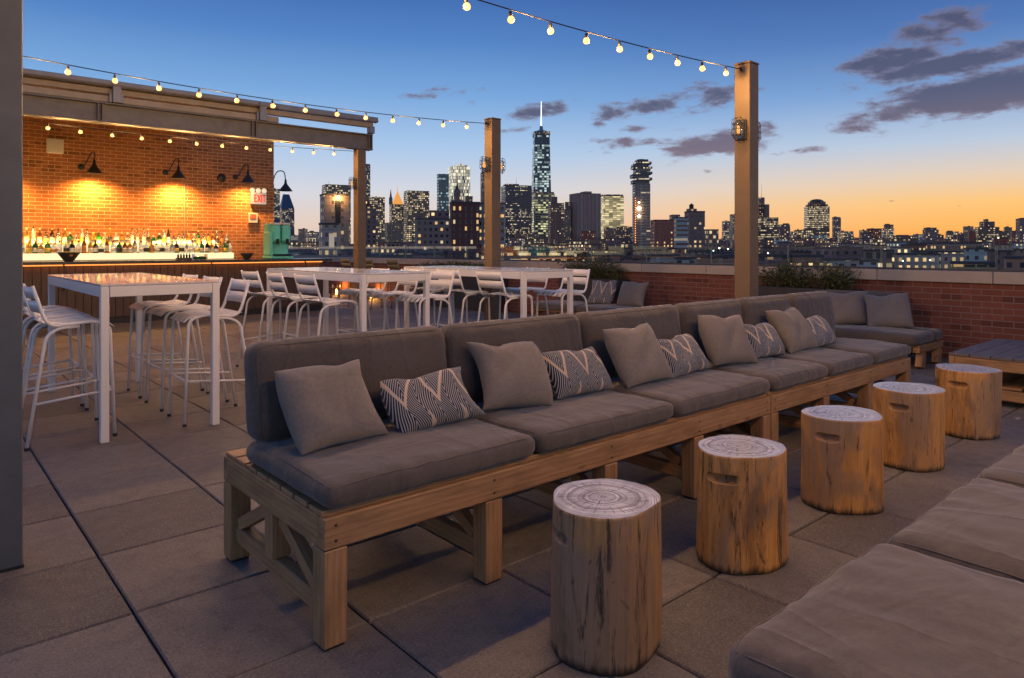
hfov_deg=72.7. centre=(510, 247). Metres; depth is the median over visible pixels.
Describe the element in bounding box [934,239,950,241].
building
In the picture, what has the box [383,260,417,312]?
bar stool
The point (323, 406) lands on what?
throw pillow
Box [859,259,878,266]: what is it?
building
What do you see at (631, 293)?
throw pillow
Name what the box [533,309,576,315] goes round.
corner bench
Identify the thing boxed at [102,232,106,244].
bottle
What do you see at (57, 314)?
bar stool
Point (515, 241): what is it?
building
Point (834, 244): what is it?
building
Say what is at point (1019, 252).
building
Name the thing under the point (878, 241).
building
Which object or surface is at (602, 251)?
building
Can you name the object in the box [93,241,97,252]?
bottle
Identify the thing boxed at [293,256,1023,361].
parapet wall
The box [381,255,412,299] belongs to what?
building
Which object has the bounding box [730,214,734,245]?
stepped tower
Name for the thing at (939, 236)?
city block
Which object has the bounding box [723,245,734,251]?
building
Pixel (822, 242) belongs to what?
building
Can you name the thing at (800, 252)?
building
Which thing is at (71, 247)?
bottle
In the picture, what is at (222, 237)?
bottle
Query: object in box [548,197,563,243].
office tower
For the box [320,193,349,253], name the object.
stone building
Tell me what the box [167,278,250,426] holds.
bar stool
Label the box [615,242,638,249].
building
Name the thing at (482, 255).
building
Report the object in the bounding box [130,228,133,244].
bottle
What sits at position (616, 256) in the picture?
building
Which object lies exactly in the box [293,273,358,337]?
bar stool
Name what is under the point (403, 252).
building
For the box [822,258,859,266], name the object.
building
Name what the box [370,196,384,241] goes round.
office tower
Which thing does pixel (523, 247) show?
building
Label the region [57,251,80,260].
serving bowl
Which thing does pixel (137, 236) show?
bottle
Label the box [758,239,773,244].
building
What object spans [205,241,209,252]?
bottle
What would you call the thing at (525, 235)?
building
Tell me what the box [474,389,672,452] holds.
seat cushion
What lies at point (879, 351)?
seat cushion
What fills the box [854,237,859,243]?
building
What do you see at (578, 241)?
building
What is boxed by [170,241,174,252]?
bottle
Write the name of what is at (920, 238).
building
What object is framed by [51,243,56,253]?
bottle
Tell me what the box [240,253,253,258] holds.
serving bowl
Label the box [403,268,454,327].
bar stool
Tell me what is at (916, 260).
warehouse
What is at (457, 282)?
bar stool
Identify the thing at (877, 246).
building
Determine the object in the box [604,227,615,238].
building
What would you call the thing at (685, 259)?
building
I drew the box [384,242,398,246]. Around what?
building
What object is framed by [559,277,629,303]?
planter box
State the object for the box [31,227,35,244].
bottle
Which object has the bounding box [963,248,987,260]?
building
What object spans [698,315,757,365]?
throw pillow
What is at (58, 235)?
bottle
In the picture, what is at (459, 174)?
lit tower
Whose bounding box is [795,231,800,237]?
apartment block
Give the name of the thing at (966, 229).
building
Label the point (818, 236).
building
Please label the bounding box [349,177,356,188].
cage lamp
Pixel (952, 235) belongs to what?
building
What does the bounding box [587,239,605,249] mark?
building
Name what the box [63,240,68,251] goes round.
bottle
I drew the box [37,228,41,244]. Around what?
bottle
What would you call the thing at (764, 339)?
throw pillow
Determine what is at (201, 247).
bottle
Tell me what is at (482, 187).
slim tower
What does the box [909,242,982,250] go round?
apartment house
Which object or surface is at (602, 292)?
throw pillow
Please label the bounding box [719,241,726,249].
building
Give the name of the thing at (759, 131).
cage lamp
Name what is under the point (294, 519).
sofa bench
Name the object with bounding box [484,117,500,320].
light post
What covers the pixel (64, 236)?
bottle
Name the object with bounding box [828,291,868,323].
throw pillow
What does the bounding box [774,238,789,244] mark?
building
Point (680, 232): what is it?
building
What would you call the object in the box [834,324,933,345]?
seat cushion
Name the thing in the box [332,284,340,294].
floor lantern
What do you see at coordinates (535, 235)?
building
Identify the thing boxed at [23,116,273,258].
brick wall
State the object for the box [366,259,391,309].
bar stool
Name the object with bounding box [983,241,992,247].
building
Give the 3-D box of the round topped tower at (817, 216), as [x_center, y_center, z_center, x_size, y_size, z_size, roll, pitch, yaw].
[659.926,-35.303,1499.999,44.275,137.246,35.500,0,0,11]
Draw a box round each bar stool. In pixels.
[23,283,116,451]
[23,292,98,420]
[23,305,83,405]
[127,273,203,398]
[144,276,228,411]
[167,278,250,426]
[236,270,298,366]
[266,271,325,340]
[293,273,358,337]
[329,280,338,297]
[337,268,389,332]
[340,258,368,306]
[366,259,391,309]
[367,269,420,329]
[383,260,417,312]
[395,270,454,328]
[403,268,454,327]
[436,269,490,326]
[475,270,532,320]
[499,267,549,318]
[536,268,589,315]
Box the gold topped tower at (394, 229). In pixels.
[385,186,403,241]
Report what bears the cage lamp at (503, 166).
attached to the light post at (493, 198)
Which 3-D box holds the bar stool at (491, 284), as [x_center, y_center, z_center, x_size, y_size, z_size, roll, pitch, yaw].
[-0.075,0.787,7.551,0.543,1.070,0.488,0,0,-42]
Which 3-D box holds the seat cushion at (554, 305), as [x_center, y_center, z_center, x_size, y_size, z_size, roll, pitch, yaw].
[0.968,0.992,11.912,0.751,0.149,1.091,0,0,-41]
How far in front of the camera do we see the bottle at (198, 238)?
14.54 m
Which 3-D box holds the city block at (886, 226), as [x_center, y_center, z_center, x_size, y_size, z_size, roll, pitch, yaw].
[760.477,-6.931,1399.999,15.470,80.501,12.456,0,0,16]
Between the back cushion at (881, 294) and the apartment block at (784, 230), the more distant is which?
the apartment block at (784, 230)
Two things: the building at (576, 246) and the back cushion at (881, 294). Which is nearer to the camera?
the back cushion at (881, 294)
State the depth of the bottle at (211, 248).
14.52 m
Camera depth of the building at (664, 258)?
208.13 m
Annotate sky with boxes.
[23,0,1023,243]
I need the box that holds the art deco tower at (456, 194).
[450,183,463,201]
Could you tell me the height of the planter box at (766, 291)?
0.780 m
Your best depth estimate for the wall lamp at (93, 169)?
13.22 m
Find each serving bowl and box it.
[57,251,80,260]
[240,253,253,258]
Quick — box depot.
[950,261,997,268]
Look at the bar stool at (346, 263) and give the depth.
15.55 m
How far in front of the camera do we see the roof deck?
2.90 m
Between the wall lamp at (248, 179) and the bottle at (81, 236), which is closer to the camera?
the bottle at (81, 236)
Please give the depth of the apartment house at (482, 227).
356.12 m
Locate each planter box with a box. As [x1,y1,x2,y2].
[416,276,507,312]
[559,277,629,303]
[758,285,862,295]
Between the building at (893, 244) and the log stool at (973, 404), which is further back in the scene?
the building at (893, 244)
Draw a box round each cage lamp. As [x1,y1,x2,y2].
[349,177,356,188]
[480,156,489,172]
[501,158,504,173]
[731,117,745,140]
[758,122,760,141]
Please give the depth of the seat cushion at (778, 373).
4.41 m
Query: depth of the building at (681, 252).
351.72 m
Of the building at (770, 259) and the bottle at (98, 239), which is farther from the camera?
the building at (770, 259)
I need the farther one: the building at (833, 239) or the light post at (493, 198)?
the building at (833, 239)
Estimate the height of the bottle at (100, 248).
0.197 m
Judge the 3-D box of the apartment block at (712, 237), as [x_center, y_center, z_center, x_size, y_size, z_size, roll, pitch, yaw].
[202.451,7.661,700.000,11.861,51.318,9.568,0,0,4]
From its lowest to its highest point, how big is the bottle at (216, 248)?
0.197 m
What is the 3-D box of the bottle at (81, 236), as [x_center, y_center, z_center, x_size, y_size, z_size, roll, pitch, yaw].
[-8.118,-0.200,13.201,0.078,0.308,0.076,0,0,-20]
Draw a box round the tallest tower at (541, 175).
[532,101,550,191]
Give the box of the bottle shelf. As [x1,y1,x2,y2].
[23,245,233,260]
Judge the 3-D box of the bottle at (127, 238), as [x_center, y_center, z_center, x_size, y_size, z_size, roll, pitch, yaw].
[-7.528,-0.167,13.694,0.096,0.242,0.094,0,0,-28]
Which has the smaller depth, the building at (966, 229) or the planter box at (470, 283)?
the planter box at (470, 283)
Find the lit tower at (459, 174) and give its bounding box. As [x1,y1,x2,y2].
[448,164,469,217]
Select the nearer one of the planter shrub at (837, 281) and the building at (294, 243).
the planter shrub at (837, 281)
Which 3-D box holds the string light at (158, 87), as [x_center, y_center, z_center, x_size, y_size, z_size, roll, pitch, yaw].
[-2.327,-1.533,7.338,5.401,0.183,0.056,0,0,-41]
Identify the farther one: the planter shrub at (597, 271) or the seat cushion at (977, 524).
the planter shrub at (597, 271)
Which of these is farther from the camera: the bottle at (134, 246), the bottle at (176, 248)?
the bottle at (176, 248)
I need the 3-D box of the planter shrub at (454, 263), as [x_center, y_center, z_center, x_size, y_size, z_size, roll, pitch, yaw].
[-1.164,0.430,15.142,0.688,0.392,3.149,0,0,-41]
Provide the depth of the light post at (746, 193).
6.35 m
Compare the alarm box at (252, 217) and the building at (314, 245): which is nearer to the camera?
the alarm box at (252, 217)
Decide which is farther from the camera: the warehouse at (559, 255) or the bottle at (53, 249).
the warehouse at (559, 255)
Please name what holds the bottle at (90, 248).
on the bottle shelf
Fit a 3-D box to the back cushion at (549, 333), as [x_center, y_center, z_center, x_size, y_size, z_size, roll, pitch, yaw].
[0.036,0.578,3.694,0.948,0.407,0.178,0,-7,-41]
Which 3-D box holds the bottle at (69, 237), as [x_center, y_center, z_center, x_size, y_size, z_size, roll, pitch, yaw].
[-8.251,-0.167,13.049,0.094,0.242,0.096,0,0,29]
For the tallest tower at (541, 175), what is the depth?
2392.24 m
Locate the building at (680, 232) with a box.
[674,217,687,250]
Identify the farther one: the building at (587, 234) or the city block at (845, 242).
the building at (587, 234)
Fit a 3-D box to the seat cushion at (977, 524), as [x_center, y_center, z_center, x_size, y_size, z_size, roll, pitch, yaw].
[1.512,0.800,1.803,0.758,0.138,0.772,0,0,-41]
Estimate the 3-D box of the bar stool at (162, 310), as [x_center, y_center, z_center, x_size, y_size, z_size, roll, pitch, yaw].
[-2.762,0.787,5.938,0.543,1.070,0.488,0,0,-43]
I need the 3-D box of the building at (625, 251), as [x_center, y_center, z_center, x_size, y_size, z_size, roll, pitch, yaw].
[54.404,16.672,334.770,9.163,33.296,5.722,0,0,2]
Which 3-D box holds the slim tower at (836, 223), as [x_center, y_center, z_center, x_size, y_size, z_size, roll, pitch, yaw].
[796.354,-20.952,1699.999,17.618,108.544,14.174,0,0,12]
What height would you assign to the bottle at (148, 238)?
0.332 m
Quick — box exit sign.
[250,188,266,204]
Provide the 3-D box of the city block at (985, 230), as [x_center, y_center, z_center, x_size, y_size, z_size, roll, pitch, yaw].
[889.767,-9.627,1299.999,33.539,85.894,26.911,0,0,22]
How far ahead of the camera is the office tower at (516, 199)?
1477.44 m
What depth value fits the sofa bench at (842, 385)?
4.79 m
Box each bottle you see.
[24,228,28,244]
[26,240,31,253]
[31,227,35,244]
[32,240,37,253]
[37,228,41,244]
[38,243,43,253]
[43,232,48,244]
[44,240,50,253]
[50,228,54,244]
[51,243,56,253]
[56,228,60,244]
[57,240,61,251]
[62,228,66,244]
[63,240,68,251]
[67,232,72,244]
[69,240,74,251]
[73,234,78,244]
[75,240,80,251]
[80,229,83,244]
[82,237,86,252]
[85,229,88,244]
[88,240,93,252]
[91,232,95,243]
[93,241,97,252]
[96,232,101,244]
[98,243,103,252]
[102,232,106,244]
[104,237,108,252]
[108,228,111,244]
[111,241,115,252]
[113,233,118,244]
[116,241,121,252]
[119,233,124,244]
[122,241,127,252]
[125,233,129,244]
[127,241,132,252]
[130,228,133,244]
[133,237,136,252]
[135,228,138,244]
[139,241,143,252]
[142,228,145,244]
[144,241,148,252]
[146,228,149,244]
[149,241,153,252]
[151,235,156,244]
[154,243,158,252]
[157,233,161,244]
[159,241,163,252]
[161,230,165,244]
[164,243,169,252]
[167,229,169,244]
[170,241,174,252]
[171,235,175,244]
[175,241,178,252]
[176,233,181,244]
[179,241,183,252]
[181,233,185,244]
[184,243,189,252]
[186,233,190,244]
[189,241,193,252]
[192,233,196,244]
[194,243,199,252]
[196,230,199,244]
[200,241,203,252]
[201,234,205,244]
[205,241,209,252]
[206,234,210,244]
[210,241,213,252]
[211,234,214,244]
[214,243,218,252]
[215,231,218,244]
[219,241,222,252]
[220,231,223,244]
[223,241,227,252]
[224,234,228,244]
[228,241,231,252]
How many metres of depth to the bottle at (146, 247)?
13.68 m
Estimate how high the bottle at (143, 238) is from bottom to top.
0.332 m
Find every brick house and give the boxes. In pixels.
[567,250,588,260]
[901,244,925,250]
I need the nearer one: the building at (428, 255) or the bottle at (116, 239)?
the bottle at (116, 239)
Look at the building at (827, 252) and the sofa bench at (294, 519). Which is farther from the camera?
the building at (827, 252)
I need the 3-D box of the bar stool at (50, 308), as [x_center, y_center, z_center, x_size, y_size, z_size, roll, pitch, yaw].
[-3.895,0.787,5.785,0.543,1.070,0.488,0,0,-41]
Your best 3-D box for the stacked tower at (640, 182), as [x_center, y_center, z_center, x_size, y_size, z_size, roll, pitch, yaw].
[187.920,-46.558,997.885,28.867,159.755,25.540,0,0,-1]
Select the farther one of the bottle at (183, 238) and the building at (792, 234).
the building at (792, 234)
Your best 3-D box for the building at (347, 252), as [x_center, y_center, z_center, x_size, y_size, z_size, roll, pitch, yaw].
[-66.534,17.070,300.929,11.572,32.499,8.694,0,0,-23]
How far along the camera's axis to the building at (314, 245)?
930.44 m
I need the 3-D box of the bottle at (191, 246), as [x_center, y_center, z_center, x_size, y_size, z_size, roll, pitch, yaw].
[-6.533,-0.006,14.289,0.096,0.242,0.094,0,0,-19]
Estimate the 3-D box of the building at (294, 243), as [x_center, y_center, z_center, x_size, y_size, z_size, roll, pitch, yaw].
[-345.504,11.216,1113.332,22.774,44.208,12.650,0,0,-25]
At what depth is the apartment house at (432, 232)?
394.66 m
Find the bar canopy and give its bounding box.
[23,68,378,324]
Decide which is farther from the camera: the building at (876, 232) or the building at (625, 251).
the building at (876, 232)
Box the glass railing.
[292,246,1023,271]
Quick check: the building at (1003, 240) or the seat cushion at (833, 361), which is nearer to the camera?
the seat cushion at (833, 361)
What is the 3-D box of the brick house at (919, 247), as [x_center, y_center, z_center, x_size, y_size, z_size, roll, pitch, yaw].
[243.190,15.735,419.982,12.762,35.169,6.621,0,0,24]
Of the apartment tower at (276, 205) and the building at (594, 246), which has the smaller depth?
the building at (594, 246)
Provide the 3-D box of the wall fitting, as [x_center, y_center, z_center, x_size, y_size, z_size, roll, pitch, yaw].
[-6.238,-1.500,15.061,0.190,0.190,0.060,0,0,-41]
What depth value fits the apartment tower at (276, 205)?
2294.09 m
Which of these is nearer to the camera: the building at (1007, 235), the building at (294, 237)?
the building at (1007, 235)
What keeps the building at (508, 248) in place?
on the city ground
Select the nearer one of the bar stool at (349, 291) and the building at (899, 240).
the bar stool at (349, 291)
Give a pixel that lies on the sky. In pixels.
(906, 115)
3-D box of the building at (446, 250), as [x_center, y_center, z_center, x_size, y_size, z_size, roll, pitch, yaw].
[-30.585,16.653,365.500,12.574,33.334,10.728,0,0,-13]
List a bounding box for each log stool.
[550,479,661,675]
[696,434,788,574]
[801,405,884,514]
[872,382,945,472]
[935,363,1001,439]
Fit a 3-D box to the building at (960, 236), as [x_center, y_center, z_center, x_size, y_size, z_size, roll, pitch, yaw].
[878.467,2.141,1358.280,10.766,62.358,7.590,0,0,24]
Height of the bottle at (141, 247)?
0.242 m
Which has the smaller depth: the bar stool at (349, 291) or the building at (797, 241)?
the bar stool at (349, 291)
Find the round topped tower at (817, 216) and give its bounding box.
[804,199,829,242]
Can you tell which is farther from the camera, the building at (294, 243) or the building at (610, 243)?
the building at (294, 243)
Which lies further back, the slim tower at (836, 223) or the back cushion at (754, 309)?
the slim tower at (836, 223)
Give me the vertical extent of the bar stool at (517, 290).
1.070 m
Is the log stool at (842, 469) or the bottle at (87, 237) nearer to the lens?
the log stool at (842, 469)
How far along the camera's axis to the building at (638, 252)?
321.17 m
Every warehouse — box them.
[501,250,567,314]
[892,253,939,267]
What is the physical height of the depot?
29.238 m
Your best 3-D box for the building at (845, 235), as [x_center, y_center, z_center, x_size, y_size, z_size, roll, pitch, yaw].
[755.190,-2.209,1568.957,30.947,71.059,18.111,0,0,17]
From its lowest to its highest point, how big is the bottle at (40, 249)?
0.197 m
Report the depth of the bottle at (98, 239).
13.34 m
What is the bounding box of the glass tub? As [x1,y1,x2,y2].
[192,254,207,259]
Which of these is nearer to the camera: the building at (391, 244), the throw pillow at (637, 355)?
the throw pillow at (637, 355)
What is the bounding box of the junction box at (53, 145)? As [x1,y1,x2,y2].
[46,138,63,153]
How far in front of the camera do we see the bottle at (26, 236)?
12.58 m
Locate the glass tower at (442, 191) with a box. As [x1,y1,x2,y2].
[437,174,448,209]
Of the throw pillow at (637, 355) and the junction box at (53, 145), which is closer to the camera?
the throw pillow at (637, 355)
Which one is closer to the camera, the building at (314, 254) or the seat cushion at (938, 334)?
the seat cushion at (938, 334)
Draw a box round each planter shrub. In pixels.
[417,259,484,266]
[554,255,627,280]
[758,258,860,289]
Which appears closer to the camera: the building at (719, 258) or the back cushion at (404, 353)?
the back cushion at (404, 353)
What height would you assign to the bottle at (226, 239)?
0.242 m
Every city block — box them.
[841,240,852,243]
[860,232,871,243]
[884,224,892,228]
[893,235,917,242]
[923,229,938,241]
[937,234,943,238]
[968,231,975,241]
[975,219,998,241]
[998,231,1004,236]
[1003,226,1011,232]
[1015,218,1023,242]
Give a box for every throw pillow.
[274,359,387,454]
[380,366,485,432]
[466,341,552,409]
[542,346,612,398]
[587,280,616,303]
[602,323,673,387]
[617,281,648,306]
[657,333,710,377]
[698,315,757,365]
[744,322,784,357]
[765,307,817,353]
[805,315,835,348]
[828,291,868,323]
[863,293,913,326]
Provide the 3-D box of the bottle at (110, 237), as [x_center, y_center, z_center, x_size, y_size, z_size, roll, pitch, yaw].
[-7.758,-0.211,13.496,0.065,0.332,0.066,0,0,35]
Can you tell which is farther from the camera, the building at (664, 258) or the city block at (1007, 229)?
the city block at (1007, 229)
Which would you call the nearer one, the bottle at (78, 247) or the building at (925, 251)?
the bottle at (78, 247)
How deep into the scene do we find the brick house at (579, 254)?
296.73 m
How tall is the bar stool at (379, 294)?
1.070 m
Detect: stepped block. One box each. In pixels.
[465,195,472,201]
[564,202,570,241]
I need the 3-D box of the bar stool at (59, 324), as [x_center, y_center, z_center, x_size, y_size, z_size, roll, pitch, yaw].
[-3.100,0.787,4.859,0.543,1.070,0.488,0,0,-42]
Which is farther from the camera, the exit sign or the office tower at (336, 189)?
the office tower at (336, 189)
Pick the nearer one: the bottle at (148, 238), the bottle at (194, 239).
the bottle at (148, 238)
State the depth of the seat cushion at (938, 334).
7.94 m
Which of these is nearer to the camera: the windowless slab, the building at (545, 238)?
the building at (545, 238)
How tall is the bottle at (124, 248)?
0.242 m
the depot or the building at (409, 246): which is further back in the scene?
the building at (409, 246)
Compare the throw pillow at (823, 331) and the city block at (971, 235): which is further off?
the city block at (971, 235)
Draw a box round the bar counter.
[23,258,331,328]
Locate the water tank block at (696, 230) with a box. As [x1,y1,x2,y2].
[684,203,704,250]
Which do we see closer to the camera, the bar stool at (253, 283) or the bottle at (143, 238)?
the bar stool at (253, 283)
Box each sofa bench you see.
[224,393,769,651]
[713,355,910,441]
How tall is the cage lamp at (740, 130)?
0.215 m
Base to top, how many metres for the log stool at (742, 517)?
0.471 m
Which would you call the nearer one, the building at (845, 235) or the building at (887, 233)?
the building at (887, 233)
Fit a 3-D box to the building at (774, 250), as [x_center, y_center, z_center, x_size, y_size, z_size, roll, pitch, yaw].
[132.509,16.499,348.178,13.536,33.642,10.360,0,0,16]
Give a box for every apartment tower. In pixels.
[274,188,279,222]
[280,194,293,233]
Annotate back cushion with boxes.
[244,326,446,441]
[440,313,582,401]
[574,304,680,376]
[674,299,741,358]
[735,294,790,325]
[783,291,834,332]
[826,290,897,296]
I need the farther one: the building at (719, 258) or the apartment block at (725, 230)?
the apartment block at (725, 230)
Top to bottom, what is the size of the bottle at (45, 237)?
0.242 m
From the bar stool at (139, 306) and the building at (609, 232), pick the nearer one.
the bar stool at (139, 306)
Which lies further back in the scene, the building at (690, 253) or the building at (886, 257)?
the building at (690, 253)
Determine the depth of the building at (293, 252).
362.30 m
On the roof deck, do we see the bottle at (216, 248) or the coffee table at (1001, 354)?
the coffee table at (1001, 354)
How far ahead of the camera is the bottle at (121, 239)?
13.59 m
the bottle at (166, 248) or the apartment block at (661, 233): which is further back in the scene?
the apartment block at (661, 233)
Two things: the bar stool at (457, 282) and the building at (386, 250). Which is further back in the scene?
the building at (386, 250)
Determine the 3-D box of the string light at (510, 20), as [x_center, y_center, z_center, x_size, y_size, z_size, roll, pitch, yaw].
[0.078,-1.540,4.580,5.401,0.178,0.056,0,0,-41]
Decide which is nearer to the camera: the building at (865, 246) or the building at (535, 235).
the building at (865, 246)
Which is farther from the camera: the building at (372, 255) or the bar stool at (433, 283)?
the building at (372, 255)
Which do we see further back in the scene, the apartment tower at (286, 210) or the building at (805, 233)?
the apartment tower at (286, 210)
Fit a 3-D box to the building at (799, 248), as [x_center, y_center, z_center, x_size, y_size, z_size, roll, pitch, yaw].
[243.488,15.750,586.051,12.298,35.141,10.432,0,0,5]
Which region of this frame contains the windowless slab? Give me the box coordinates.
[569,191,600,239]
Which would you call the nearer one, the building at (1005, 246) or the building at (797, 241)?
the building at (1005, 246)
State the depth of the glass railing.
10.60 m
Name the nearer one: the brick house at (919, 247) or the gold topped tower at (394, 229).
the brick house at (919, 247)
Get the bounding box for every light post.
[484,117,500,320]
[734,60,758,297]
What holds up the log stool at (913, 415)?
on the roof deck
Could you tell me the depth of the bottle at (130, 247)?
13.50 m
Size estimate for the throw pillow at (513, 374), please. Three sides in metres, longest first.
0.402 x 0.352 x 0.149 m
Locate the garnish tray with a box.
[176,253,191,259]
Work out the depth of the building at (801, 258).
197.36 m
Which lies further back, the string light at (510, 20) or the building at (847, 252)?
the building at (847, 252)
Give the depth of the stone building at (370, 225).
516.52 m
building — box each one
[288,250,305,254]
[289,240,301,249]
[290,247,311,252]
[291,234,297,240]
[298,228,307,241]
[300,253,318,255]
[301,242,318,249]
[306,231,318,241]
[319,223,338,255]
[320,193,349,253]
[341,249,371,255]
[366,197,376,248]
[366,254,380,256]
[369,247,399,254]
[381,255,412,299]
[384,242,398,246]
[393,251,417,257]
[398,242,414,250]
[414,253,444,257]
[439,247,449,257]
[480,253,484,258]
[504,247,513,249]
[509,237,524,246]
[514,232,529,238]
[516,246,531,249]
[523,238,543,245]
[531,243,550,249]
[532,233,538,238]
[538,236,547,242]
[547,244,568,249]
[554,241,568,244]
[566,244,584,249]
[569,240,587,243]
[580,230,595,239]
[584,244,601,251]
[586,253,622,261]
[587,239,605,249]
[592,250,613,252]
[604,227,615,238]
[606,238,620,249]
[613,247,633,255]
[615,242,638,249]
[616,226,631,241]
[622,256,650,261]
[630,250,661,255]
[645,254,679,262]
[655,248,685,256]
[674,217,687,250]
[674,257,695,262]
[686,251,708,256]
[695,254,734,263]
[705,252,734,253]
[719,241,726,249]
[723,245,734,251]
[734,254,765,264]
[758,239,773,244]
[758,244,777,252]
[760,247,790,253]
[765,254,790,264]
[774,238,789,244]
[777,241,791,250]
[789,237,803,245]
[790,231,794,237]
[791,251,810,253]
[791,254,823,265]
[792,245,808,250]
[801,229,812,237]
[804,237,816,245]
[811,234,826,238]
[811,247,833,257]
[815,239,828,246]
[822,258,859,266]
[829,242,842,246]
[830,237,836,242]
[834,247,862,258]
[837,230,853,242]
[851,243,871,248]
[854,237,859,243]
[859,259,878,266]
[862,249,891,266]
[867,228,883,237]
[870,245,886,248]
[871,238,890,244]
[881,228,893,238]
[886,241,905,248]
[890,238,906,242]
[890,247,912,252]
[912,251,939,252]
[913,234,922,242]
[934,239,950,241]
[939,251,963,267]
[948,231,958,241]
[957,232,963,241]
[963,226,973,241]
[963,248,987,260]
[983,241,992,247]
[987,250,1015,268]
[993,237,1007,248]
[994,244,1011,249]
[1003,256,1023,269]
[1005,233,1009,243]
[1010,230,1015,242]
[1010,243,1023,249]
[1013,248,1023,255]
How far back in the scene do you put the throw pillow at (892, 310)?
8.05 m
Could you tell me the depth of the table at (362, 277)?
7.09 m
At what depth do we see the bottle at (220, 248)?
14.64 m
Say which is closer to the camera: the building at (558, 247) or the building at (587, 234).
the building at (558, 247)
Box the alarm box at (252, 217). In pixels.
[248,213,257,222]
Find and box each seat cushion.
[246,418,534,508]
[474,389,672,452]
[530,300,595,312]
[576,304,643,312]
[607,369,769,415]
[707,356,827,390]
[728,544,1023,677]
[769,347,873,375]
[820,337,910,363]
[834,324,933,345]
[850,324,942,340]
[887,478,1023,582]
[977,444,1023,487]
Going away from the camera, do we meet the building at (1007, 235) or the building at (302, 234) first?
the building at (302, 234)
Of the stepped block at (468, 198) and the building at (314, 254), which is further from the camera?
the stepped block at (468, 198)
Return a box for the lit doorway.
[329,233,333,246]
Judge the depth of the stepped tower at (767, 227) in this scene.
1284.22 m
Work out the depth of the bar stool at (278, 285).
7.14 m
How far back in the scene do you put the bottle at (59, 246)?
12.74 m
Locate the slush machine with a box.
[263,222,292,258]
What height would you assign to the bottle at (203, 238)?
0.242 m
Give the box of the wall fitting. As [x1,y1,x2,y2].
[217,174,225,181]
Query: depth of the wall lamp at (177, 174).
14.21 m
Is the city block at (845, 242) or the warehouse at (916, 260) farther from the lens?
the city block at (845, 242)
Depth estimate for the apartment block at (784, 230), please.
1193.64 m
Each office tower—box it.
[322,184,350,243]
[366,164,369,199]
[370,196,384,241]
[404,190,428,241]
[501,184,531,242]
[532,192,554,236]
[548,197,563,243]
[601,194,623,238]
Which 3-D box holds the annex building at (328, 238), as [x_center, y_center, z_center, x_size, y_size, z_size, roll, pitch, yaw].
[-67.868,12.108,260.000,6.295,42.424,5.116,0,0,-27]
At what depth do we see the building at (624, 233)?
1549.34 m
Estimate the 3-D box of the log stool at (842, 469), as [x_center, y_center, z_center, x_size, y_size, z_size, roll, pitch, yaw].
[1.722,1.087,3.597,0.405,0.463,0.372,0,0,-41]
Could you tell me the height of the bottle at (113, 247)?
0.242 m
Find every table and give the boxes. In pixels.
[48,273,219,443]
[267,267,429,339]
[404,265,572,327]
[949,338,1023,403]
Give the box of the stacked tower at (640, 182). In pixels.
[630,159,651,248]
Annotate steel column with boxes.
[0,0,23,572]
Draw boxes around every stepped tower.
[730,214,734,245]
[758,185,778,239]
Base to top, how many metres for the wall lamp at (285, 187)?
0.472 m
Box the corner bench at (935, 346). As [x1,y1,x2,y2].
[910,340,943,368]
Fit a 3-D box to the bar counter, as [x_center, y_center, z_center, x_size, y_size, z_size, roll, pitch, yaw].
[-7.623,0.777,11.583,9.740,1.085,0.740,0,0,-41]
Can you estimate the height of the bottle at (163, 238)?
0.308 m
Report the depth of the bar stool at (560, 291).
8.13 m
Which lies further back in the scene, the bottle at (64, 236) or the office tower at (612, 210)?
the office tower at (612, 210)
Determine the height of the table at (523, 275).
1.070 m
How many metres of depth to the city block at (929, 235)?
1292.64 m
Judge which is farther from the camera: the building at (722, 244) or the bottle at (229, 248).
the building at (722, 244)
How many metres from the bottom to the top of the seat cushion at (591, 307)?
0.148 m
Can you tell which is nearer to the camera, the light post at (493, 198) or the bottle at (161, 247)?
the light post at (493, 198)
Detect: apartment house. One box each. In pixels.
[414,210,449,252]
[449,201,479,258]
[480,202,504,252]
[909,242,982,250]
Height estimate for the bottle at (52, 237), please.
0.308 m
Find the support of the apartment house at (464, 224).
on the city ground
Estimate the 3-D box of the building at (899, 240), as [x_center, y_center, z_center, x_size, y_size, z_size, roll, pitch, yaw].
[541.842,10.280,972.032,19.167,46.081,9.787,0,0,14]
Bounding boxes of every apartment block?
[650,215,679,248]
[705,229,718,250]
[722,221,729,243]
[778,223,789,238]
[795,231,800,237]
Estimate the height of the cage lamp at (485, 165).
0.215 m
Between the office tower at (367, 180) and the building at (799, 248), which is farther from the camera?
the office tower at (367, 180)
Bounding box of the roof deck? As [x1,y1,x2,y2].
[0,293,1023,677]
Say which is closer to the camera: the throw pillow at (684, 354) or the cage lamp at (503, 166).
the throw pillow at (684, 354)
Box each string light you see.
[23,56,487,128]
[24,120,346,154]
[463,0,741,75]
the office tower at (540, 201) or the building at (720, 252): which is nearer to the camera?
the building at (720, 252)
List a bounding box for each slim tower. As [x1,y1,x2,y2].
[480,169,484,202]
[832,216,840,237]
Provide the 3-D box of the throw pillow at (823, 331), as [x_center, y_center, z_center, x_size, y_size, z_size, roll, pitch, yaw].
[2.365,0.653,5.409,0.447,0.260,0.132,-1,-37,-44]
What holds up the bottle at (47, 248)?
on the bottle shelf
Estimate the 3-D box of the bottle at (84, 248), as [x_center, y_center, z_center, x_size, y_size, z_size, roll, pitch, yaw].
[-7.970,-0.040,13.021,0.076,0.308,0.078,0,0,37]
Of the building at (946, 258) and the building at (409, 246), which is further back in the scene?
the building at (409, 246)
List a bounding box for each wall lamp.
[78,151,102,173]
[162,158,185,178]
[233,163,254,183]
[274,170,291,191]

